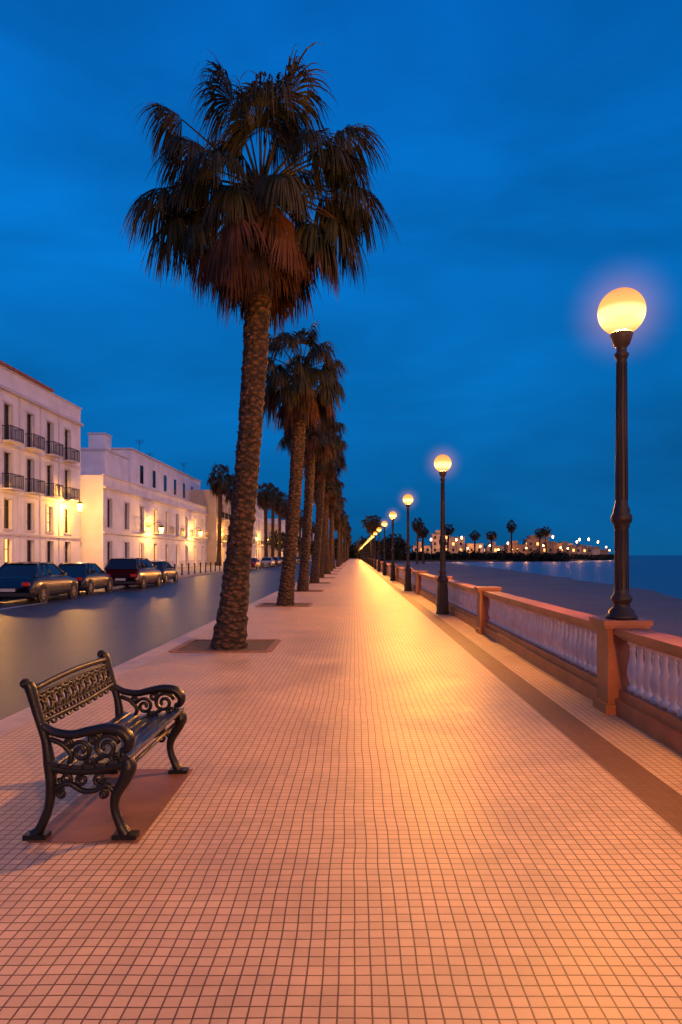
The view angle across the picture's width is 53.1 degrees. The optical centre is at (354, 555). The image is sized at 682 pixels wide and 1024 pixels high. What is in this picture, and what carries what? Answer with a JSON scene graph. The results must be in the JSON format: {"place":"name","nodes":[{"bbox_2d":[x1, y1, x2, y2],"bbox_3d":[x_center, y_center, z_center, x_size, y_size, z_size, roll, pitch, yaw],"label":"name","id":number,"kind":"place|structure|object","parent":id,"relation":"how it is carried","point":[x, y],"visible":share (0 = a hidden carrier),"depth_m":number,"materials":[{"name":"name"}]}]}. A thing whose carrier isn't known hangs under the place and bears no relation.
{"place":"outdoors","nodes":[
{"label":"outdoors","id":0,"kind":"place"},
{"bbox_2d":[1,558,311,600],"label":"town sidewalk","id":1,"kind":"structure","parent":0,"point":[191,571],"depth_m":70.94,"materials":[{"name":"grey concrete"}]},
{"bbox_2d":[0,364,83,566],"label":"walls","id":2,"kind":"structure","parent":1,"relation":"on","point":[21,397],"depth_m":54.01,"materials":[{"name":"white paint"}]},
{"bbox_2d":[0,360,53,391],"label":"tile roof","id":3,"kind":"structure","parent":2,"relation":"on","point":[6,365],"depth_m":51.51,"materials":[{"name":"ceramic"}]},
{"bbox_2d":[4,404,66,562],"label":"windows","id":4,"kind":"structure","parent":2,"relation":"attached to","point":[6,502],"depth_m":52.94,"materials":[{"name":"black glass"}]},
{"bbox_2d":[2,425,79,501],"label":"balconies","id":5,"kind":"structure","parent":2,"relation":"attached to","point":[75,460],"depth_m":53.13,"materials":[{"name":"metal"}]},
{"bbox_2d":[63,497,83,511],"bbox_3d":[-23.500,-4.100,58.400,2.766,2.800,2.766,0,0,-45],"label":"wall lantern","id":6,"kind":"object","parent":2,"relation":"attached to","point":[79,504],"depth_m":58.28,"materials":[{"name":"yellow glass"}]},
{"bbox_2d":[81,474,207,570],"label":"building","id":7,"kind":"structure","parent":1,"relation":"on","point":[97,492],"depth_m":72.21,"materials":[{"name":"white paint"}]},
{"bbox_2d":[81,433,201,500],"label":"rooftop storey","id":8,"kind":"object","parent":7,"relation":"on","point":[100,455],"visible":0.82,"depth_m":80.93,"materials":[{"name":"white paint"}]},
{"bbox_2d":[107,499,176,566],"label":"windows","id":9,"kind":"structure","parent":7,"relation":"attached to","point":[140,530],"depth_m":74.90,"materials":[{"name":"black glass"}]},
{"bbox_2d":[150,522,163,533],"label":"wall lantern","id":10,"kind":"object","parent":7,"relation":"attached to","point":[161,528],"depth_m":76.37,"materials":[{"name":"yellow glass"}]},
{"bbox_2d":[140,522,207,538],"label":"balconies","id":11,"kind":"structure","parent":7,"relation":"attached to","point":[191,531],"depth_m":84.53,"materials":[{"name":"metal"}]},
{"bbox_2d":[189,527,202,536],"bbox_3d":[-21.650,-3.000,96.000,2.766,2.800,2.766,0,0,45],"label":"wall lantern","id":12,"kind":"object","parent":7,"relation":"attached to","point":[200,531],"depth_m":95.90,"materials":[{"name":"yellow glass"}]},
{"bbox_2d":[190,490,230,564],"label":"building","id":13,"kind":"structure","parent":1,"relation":"on","point":[207,499],"depth_m":108.50,"materials":[{"name":"beige paint"}]},
{"bbox_2d":[221,512,230,541],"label":"balconies","id":14,"kind":"structure","parent":13,"relation":"attached to","point":[226,516],"depth_m":112.77,"materials":[{"name":"metal"}]},
{"bbox_2d":[174,560,260,574],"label":"iron bollards","id":15,"kind":"object","parent":1,"relation":"on","point":[200,567],"visible":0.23,"depth_m":61.54,"materials":[{"name":"black metal"}]},
{"bbox_2d":[205,464,233,565],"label":"palm tree","id":16,"kind":"object","parent":1,"relation":"on","point":[219,487],"visible":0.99,"depth_m":102.71,"materials":[{"name":"green plant"}]},
{"bbox_2d":[225,474,233,505],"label":"palm tree","id":17,"kind":"object","parent":1,"relation":"on","point":[227,499],"visible":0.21,"depth_m":107.36,"materials":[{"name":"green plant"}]},
{"bbox_2d":[252,495,268,561],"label":"townhouse","id":18,"kind":"structure","parent":1,"relation":"on","point":[258,547],"depth_m":159.21,"materials":[{"name":"white paint"}]},
{"bbox_2d":[256,482,276,557],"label":"palm tree","id":19,"kind":"object","parent":1,"relation":"on","point":[265,501],"visible":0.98,"depth_m":111.86,"materials":[{"name":"green plant"}]},
{"bbox_2d":[267,523,277,557],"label":"townhouse","id":20,"kind":"structure","parent":1,"relation":"on","point":[268,532],"depth_m":179.72,"materials":[{"name":"white paint"}]},
{"bbox_2d":[266,482,283,556],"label":"palm tree","id":21,"kind":"object","parent":1,"relation":"on","point":[279,496],"visible":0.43,"depth_m":120.63,"materials":[{"name":"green plant"}]},
{"bbox_2d":[267,519,283,556],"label":"townhouse","id":22,"kind":"structure","parent":1,"relation":"on","point":[276,522],"depth_m":206.16,"materials":[{"name":"white paint"}]},
{"bbox_2d":[275,492,287,556],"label":"palm tree","id":23,"kind":"object","parent":1,"relation":"on","point":[283,507],"visible":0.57,"depth_m":131.54,"materials":[{"name":"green plant"}]},
{"bbox_2d":[281,503,287,533],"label":"palm tree","id":24,"kind":"object","parent":1,"relation":"on","point":[285,516],"visible":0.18,"depth_m":144.66,"materials":[{"name":"green plant"}]},
{"bbox_2d":[267,530,313,554],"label":"town side trees","id":25,"kind":"object","parent":1,"relation":"on","point":[282,540],"visible":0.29,"depth_m":150.77,"materials":[{"name":"plant"}]},
{"bbox_2d":[298,510,302,555],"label":"palm tree","id":26,"kind":"object","parent":1,"relation":"on","point":[301,523],"visible":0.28,"depth_m":179.69,"materials":[{"name":"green plant"}]},
{"bbox_2d":[311,522,314,559],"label":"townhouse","id":27,"kind":"structure","parent":1,"relation":"on","point":[313,530],"depth_m":234.69,"materials":[{"name":"white paint"}]},
{"bbox_2d":[0,559,336,719],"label":"road","id":28,"kind":"structure","parent":0,"point":[55,634],"depth_m":17.27,"materials":[{"name":"grey asphalt"}]},
{"bbox_2d":[0,562,77,602],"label":"parked car","id":29,"kind":"object","parent":28,"relation":"on","point":[40,582],"visible":0.99,"depth_m":24.76,"materials":[{"name":"black paint"}]},
{"bbox_2d":[57,562,112,594],"bbox_3d":[-12.430,1.065,31.192,1.879,1.480,3.855,0,0,0],"label":"parked car","id":30,"kind":"object","parent":28,"relation":"on","point":[90,577],"visible":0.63,"depth_m":30.15,"materials":[{"name":"black paint"}]},
{"bbox_2d":[104,557,160,588],"bbox_3d":[-11.870,0.965,36.843,2.058,1.680,4.555,0,0,0],"label":"parked car","id":31,"kind":"object","parent":28,"relation":"on","point":[140,572],"visible":0.88,"depth_m":34.89,"materials":[{"name":"red paint"}]},
{"bbox_2d":[150,561,177,583],"bbox_3d":[-12.330,1.075,42.892,1.879,1.460,3.855,0,0,0],"label":"parked car","id":32,"kind":"object","parent":28,"relation":"on","point":[167,570],"visible":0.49,"depth_m":41.92,"materials":[{"name":"black paint"}]},
{"bbox_2d":[0,564,335,737],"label":"promenade kerb","id":33,"kind":"structure","parent":28,"relation":"on","point":[13,722],"depth_m":10.14,"materials":[{"name":"stone"}]},
{"bbox_2d":[250,557,260,568],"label":"parked car","id":34,"kind":"object","parent":28,"relation":"on","point":[255,563],"visible":0.49,"depth_m":82.59,"materials":[{"name":"red paint"}]},
{"bbox_2d":[260,557,274,566],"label":"parked car","id":35,"kind":"object","parent":28,"relation":"on","point":[264,561],"visible":0.92,"depth_m":96.44,"materials":[{"name":"grey paint"}]},
{"bbox_2d":[272,557,280,565],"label":"parked car","id":36,"kind":"object","parent":28,"relation":"on","point":[277,561],"visible":0.5,"depth_m":104.64,"materials":[{"name":"grey paint"}]},
{"bbox_2d":[0,558,681,1023],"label":"promenade pavement","id":37,"kind":"structure","parent":0,"point":[388,804],"depth_m":3.62,"materials":[{"name":"tile"}]},
{"bbox_2d":[27,769,192,842],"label":"bench footing slab","id":38,"kind":"structure","parent":37,"relation":"on","point":[147,796],"depth_m":4.27,"materials":[{"name":"concrete"}]},
{"bbox_2d":[19,650,188,840],"bbox_3d":[-1.557,1.149,4.440,0.664,0.903,1.251,0,0,0],"label":"park bench","id":39,"kind":"object","parent":38,"relation":"on","point":[119,742],"visible":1,"depth_m":3.89,"materials":[{"name":"metal"}]},
{"bbox_2d":[168,639,280,652],"bbox_3d":[-2.225,1.601,12.015,1.710,0.038,1.670,0,0,0],"label":"tree pit","id":40,"kind":"object","parent":37,"relation":"on","point":[254,646],"visible":0.77,"depth_m":11.79,"materials":[{"name":"soil"}]},
{"bbox_2d":[120,42,398,649],"bbox_3d":[-1.615,-3.328,11.769,4.272,10.040,3.552,0,0,-30],"label":"palm tree","id":41,"kind":"object","parent":40,"relation":"in","point":[260,256],"visible":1,"depth_m":11.32,"materials":[{"name":"green plant"}]},
{"bbox_2d":[255,603,312,606],"bbox_3d":[-2.225,1.601,21.865,1.710,0.038,1.670,0,0,0],"label":"tree pit","id":42,"kind":"object","parent":37,"relation":"on","point":[275,605],"visible":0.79,"depth_m":21.62,"materials":[{"name":"soil"}]},
{"bbox_2d":[263,321,348,605],"bbox_3d":[-1.762,-2.878,21.800,3.260,9.139,3.445,0,0,0],"label":"palm tree","id":43,"kind":"object","parent":37,"relation":"on","point":[300,398],"visible":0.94,"depth_m":21.43,"materials":[{"name":"green plant"}]},
{"bbox_2d":[294,590,323,591],"bbox_3d":[-2.225,1.601,30.365,1.710,0.038,1.670,0,0,0],"label":"tree pit","id":44,"kind":"object","parent":37,"relation":"on","point":[310,591],"visible":0.36,"depth_m":29.93,"materials":[{"name":"soil"}]},
{"bbox_2d":[276,416,348,590],"bbox_3d":[-1.938,-2.770,30.586,3.230,8.919,3.028,0,0,-20],"label":"palm tree","id":45,"kind":"object","parent":37,"relation":"on","point":[316,448],"visible":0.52,"depth_m":30.18,"materials":[{"name":"brown plant"}]},
{"bbox_2d":[308,582,330,583],"bbox_3d":[-2.225,1.601,39.065,1.710,0.038,1.670,0,0,0],"label":"tree pit","id":46,"kind":"object","parent":37,"relation":"on","point":[321,583],"visible":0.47,"depth_m":38.23,"materials":[{"name":"soil"}]},
{"bbox_2d":[303,425,349,582],"bbox_3d":[-1.902,-3.016,39.229,3.361,9.421,3.551,0,0,-29],"label":"palm tree","id":47,"kind":"object","parent":37,"relation":"on","point":[329,471],"visible":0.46,"depth_m":38.92,"materials":[{"name":"brown plant"}]},
{"bbox_2d":[315,484,342,573],"bbox_3d":[-2.326,-2.734,57.654,3.201,8.844,3.455,0,0,27],"label":"palm tree","id":48,"kind":"object","parent":37,"relation":"on","point":[327,569],"visible":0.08,"depth_m":57.35,"materials":[{"name":"brown plant"}]},
{"bbox_2d":[313,476,345,577],"bbox_3d":[-2.094,-2.346,48.314,2.917,8.054,2.734,0,0,-30],"label":"palm tree","id":49,"kind":"object","parent":37,"relation":"on","point":[332,493],"visible":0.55,"depth_m":47.89,"materials":[{"name":"brown plant"}]},
{"bbox_2d":[329,507,343,568],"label":"palm tree","id":50,"kind":"object","parent":37,"relation":"on","point":[335,517],"visible":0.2,"depth_m":79.82,"materials":[{"name":"brown plant"}]},
{"bbox_2d":[329,495,346,570],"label":"palm tree","id":51,"kind":"object","parent":37,"relation":"on","point":[333,508],"visible":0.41,"depth_m":67.82,"materials":[{"name":"brown plant"}]},
{"bbox_2d":[334,521,346,564],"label":"palm tree","id":52,"kind":"object","parent":37,"relation":"on","point":[342,528],"visible":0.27,"depth_m":106.82,"materials":[{"name":"brown plant"}]},
{"bbox_2d":[334,510,349,566],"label":"palm tree","id":53,"kind":"object","parent":37,"relation":"on","point":[343,522],"visible":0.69,"depth_m":92.84,"materials":[{"name":"brown plant"}]},
{"bbox_2d":[336,525,348,562],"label":"palm tree","id":54,"kind":"object","parent":37,"relation":"on","point":[342,544],"visible":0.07,"depth_m":137.83,"materials":[{"name":"brown plant"}]},
{"bbox_2d":[340,522,349,563],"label":"palm tree","id":55,"kind":"object","parent":37,"relation":"on","point":[341,535],"visible":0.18,"depth_m":121.75,"materials":[{"name":"brown plant"}]},
{"bbox_2d":[343,534,351,560],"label":"palm tree","id":56,"kind":"object","parent":37,"relation":"on","point":[348,538],"visible":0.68,"depth_m":197.85,"materials":[{"name":"brown plant"}]},
{"bbox_2d":[343,523,352,561],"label":"palm tree","id":57,"kind":"object","parent":37,"relation":"on","point":[344,534],"visible":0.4,"depth_m":154.78,"materials":[{"name":"brown plant"}]},
{"bbox_2d":[369,537,371,565],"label":"street lamp","id":58,"kind":"object","parent":37,"relation":"on","point":[370,538],"visible":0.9,"depth_m":102.43,"materials":[{"name":"metal"}]},
{"bbox_2d":[371,535,373,566],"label":"street lamp","id":59,"kind":"object","parent":37,"relation":"on","point":[372,560],"visible":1,"depth_m":90.43,"materials":[{"name":"metal"}]},
{"bbox_2d":[373,531,376,568],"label":"street lamp","id":60,"kind":"object","parent":37,"relation":"on","point":[375,563],"visible":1,"depth_m":78.42,"materials":[{"name":"metal"}]},
{"bbox_2d":[377,527,380,571],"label":"street lamp","id":61,"kind":"object","parent":37,"relation":"on","point":[379,564],"visible":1,"depth_m":66.44,"materials":[{"name":"metal"}]},
{"bbox_2d":[382,521,386,574],"bbox_3d":[2.390,-0.775,54.500,1.320,4.750,1.320,0,0,0],"label":"street lamp","id":62,"kind":"object","parent":37,"relation":"on","point":[384,524],"visible":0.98,"depth_m":54.40,"materials":[{"name":"metal"}]},
{"bbox_2d":[389,511,396,580],"bbox_3d":[2.390,-0.775,42.500,1.320,4.750,1.320,0,0,0],"label":"street lamp","id":63,"kind":"object","parent":37,"relation":"on","point":[392,515],"visible":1,"depth_m":42.42,"materials":[{"name":"metal"}]},
{"bbox_2d":[403,494,412,590],"bbox_3d":[2.390,-0.775,30.500,1.320,4.750,1.320,0,0,0],"label":"street lamp","id":64,"kind":"object","parent":37,"relation":"on","point":[407,499],"visible":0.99,"depth_m":30.42,"materials":[{"name":"metal"}]},
{"bbox_2d":[434,454,450,614],"bbox_3d":[2.390,-0.775,18.500,1.320,4.750,1.320,0,0,0],"label":"street lamp","id":65,"kind":"object","parent":37,"relation":"on","point":[442,463],"visible":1,"depth_m":18.42,"materials":[{"name":"metal"}]},
{"bbox_2d":[361,560,681,834],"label":"brown paving strip","id":66,"kind":"object","parent":37,"relation":"on","point":[659,797],"visible":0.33,"depth_m":5.96,"materials":[{"name":"tile"}]},
{"bbox_2d":[369,558,681,754],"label":"seafront balustrade","id":67,"kind":"object","parent":37,"relation":"on","point":[608,669],"visible":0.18,"depth_m":7.79,"materials":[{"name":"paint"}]},
{"bbox_2d":[597,287,645,619],"bbox_3d":[2.750,-1.255,7.030,1.320,3.820,1.320,0,0,0],"label":"street lamp","id":68,"kind":"object","parent":67,"relation":"on","point":[621,313],"visible":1,"depth_m":6.97,"materials":[{"name":"metal"}]},
{"bbox_2d":[0,0,681,554],"label":"sky","id":69,"kind":"structure","parent":0,"point":[534,152],"materials":[{"name":"blue"}]},
{"bbox_2d":[412,542,430,553],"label":"seaside house","id":70,"kind":"structure","parent":0,"point":[426,548],"depth_m":350.00,"materials":[{"name":"beige paint"}]},
{"bbox_2d":[430,530,449,553],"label":"seaside house","id":71,"kind":"structure","parent":0,"point":[434,543],"depth_m":352.00,"materials":[{"name":"beige paint"}]},
{"bbox_2d":[450,537,464,552],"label":"seaside house","id":72,"kind":"structure","parent":0,"point":[455,546],"depth_m":356.00,"materials":[{"name":"beige"}]},
{"bbox_2d":[465,543,483,552],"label":"seaside house","id":73,"kind":"structure","parent":0,"point":[470,546],"depth_m":350.00,"materials":[{"name":"beige paint"}]},
{"bbox_2d":[380,557,590,561],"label":"headland","id":74,"kind":"structure","parent":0,"point":[479,560],"depth_m":317.30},
{"bbox_2d":[445,524,454,550],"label":"palm tree","id":75,"kind":"object","parent":74,"relation":"on","point":[450,532],"visible":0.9,"depth_m":328.80,"materials":[{"name":"green plant"}]},
{"bbox_2d":[468,530,480,549],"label":"palm tree","id":76,"kind":"object","parent":74,"relation":"on","point":[476,536],"visible":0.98,"depth_m":328.91,"materials":[{"name":"green plant"}]},
{"bbox_2d":[486,531,497,552],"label":"palm tree","id":77,"kind":"object","parent":74,"relation":"on","point":[491,537],"visible":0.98,"depth_m":334.71,"materials":[{"name":"green plant"}]},
{"bbox_2d":[402,549,613,561],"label":"shoreline shrubs","id":78,"kind":"object","parent":74,"relation":"on","point":[536,556],"visible":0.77,"depth_m":320.67,"materials":[{"name":"plant"}]},
{"bbox_2d":[506,519,516,552],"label":"palm tree","id":79,"kind":"object","parent":74,"relation":"on","point":[511,528],"visible":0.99,"depth_m":329.71,"materials":[{"name":"green plant"}]},
{"bbox_2d":[534,528,544,551],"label":"palm tree","id":80,"kind":"object","parent":74,"relation":"on","point":[539,534],"visible":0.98,"depth_m":339.42,"materials":[{"name":"green plant"}]},
{"bbox_2d":[542,526,550,552],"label":"palm tree","id":81,"kind":"object","parent":74,"relation":"on","point":[547,533],"visible":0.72,"depth_m":344.58,"materials":[{"name":"green plant"}]},
{"bbox_2d":[548,543,561,553],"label":"seaside house","id":82,"kind":"structure","parent":74,"relation":"on","point":[553,548],"depth_m":362.00,"materials":[{"name":"beige"}]},
{"bbox_2d":[558,542,576,557],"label":"seaside house","id":83,"kind":"structure","parent":74,"relation":"on","point":[572,549],"depth_m":375.00,"materials":[{"name":"beige"}]},
{"bbox_2d":[568,543,580,554],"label":"seaside house","id":84,"kind":"structure","parent":74,"relation":"on","point":[577,548],"depth_m":392.00,"materials":[{"name":"beige"}]},
{"bbox_2d":[576,544,591,554],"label":"seaside house","id":85,"kind":"structure","parent":74,"relation":"on","point":[586,551],"depth_m":405.00,"materials":[{"name":"beige"}]},
{"bbox_2d":[585,546,599,554],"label":"seaside house","id":86,"kind":"structure","parent":74,"relation":"on","point":[595,551],"depth_m":420.00,"materials":[{"name":"beige paint"}]},
{"bbox_2d":[484,542,503,556],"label":"seaside house","id":87,"kind":"structure","parent":0,"point":[495,548],"depth_m":356.00,"materials":[{"name":"beige"}]},
{"bbox_2d":[504,541,527,555],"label":"seaside house","id":88,"kind":"structure","parent":0,"point":[517,547],"depth_m":352.00,"materials":[{"name":"beige paint"}]},
{"bbox_2d":[381,555,681,598],"bbox_3d":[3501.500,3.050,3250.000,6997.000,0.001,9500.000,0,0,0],"label":"sea","id":89,"kind":"structure","parent":0,"point":[661,574],"depth_m":144.62,"materials":[{"name":"blue liquid"}]},
{"bbox_2d":[522,535,547,553],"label":"seaside house","id":90,"kind":"structure","parent":0,"point":[532,541],"depth_m":356.00,"materials":[{"name":"beige paint"}]},
{"bbox_2d":[597,547,608,554],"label":"seaside house","id":91,"kind":"structure","parent":0,"point":[606,551],"depth_m":470.00,"materials":[{"name":"beige"}]},
{"label":"ground","id":92,"kind":"structure","parent":0,"visible":0},
{"bbox_2d":[334,533,410,560],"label":"distant tree mass","id":93,"kind":"object","parent":92,"relation":"on","point":[400,543],"visible":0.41,"depth_m":264.63,"materials":[{"name":"plant"}]},
{"bbox_2d":[385,561,681,706],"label":"beach sand","id":94,"kind":"structure","parent":92,"relation":"on","point":[663,612],"depth_m":51.68,"materials":[{"name":"beige sand"}]},
{"bbox_2d":[360,515,381,558],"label":"palm tree","id":95,"kind":"object","parent":94,"relation":"on","point":[370,525],"visible":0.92,"depth_m":148.98,"materials":[{"name":"green plant"}]},
{"bbox_2d":[411,517,424,563],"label":"palm tree","id":96,"kind":"object","parent":94,"relation":"on","point":[417,525],"visible":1,"depth_m":199.69,"materials":[{"name":"green plant"}]},
{"bbox_2d":[416,526,428,563],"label":"palm tree","id":97,"kind":"object","parent":94,"relation":"on","point":[423,534],"visible":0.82,"depth_m":205.74,"materials":[{"name":"green plant"}]}
]}

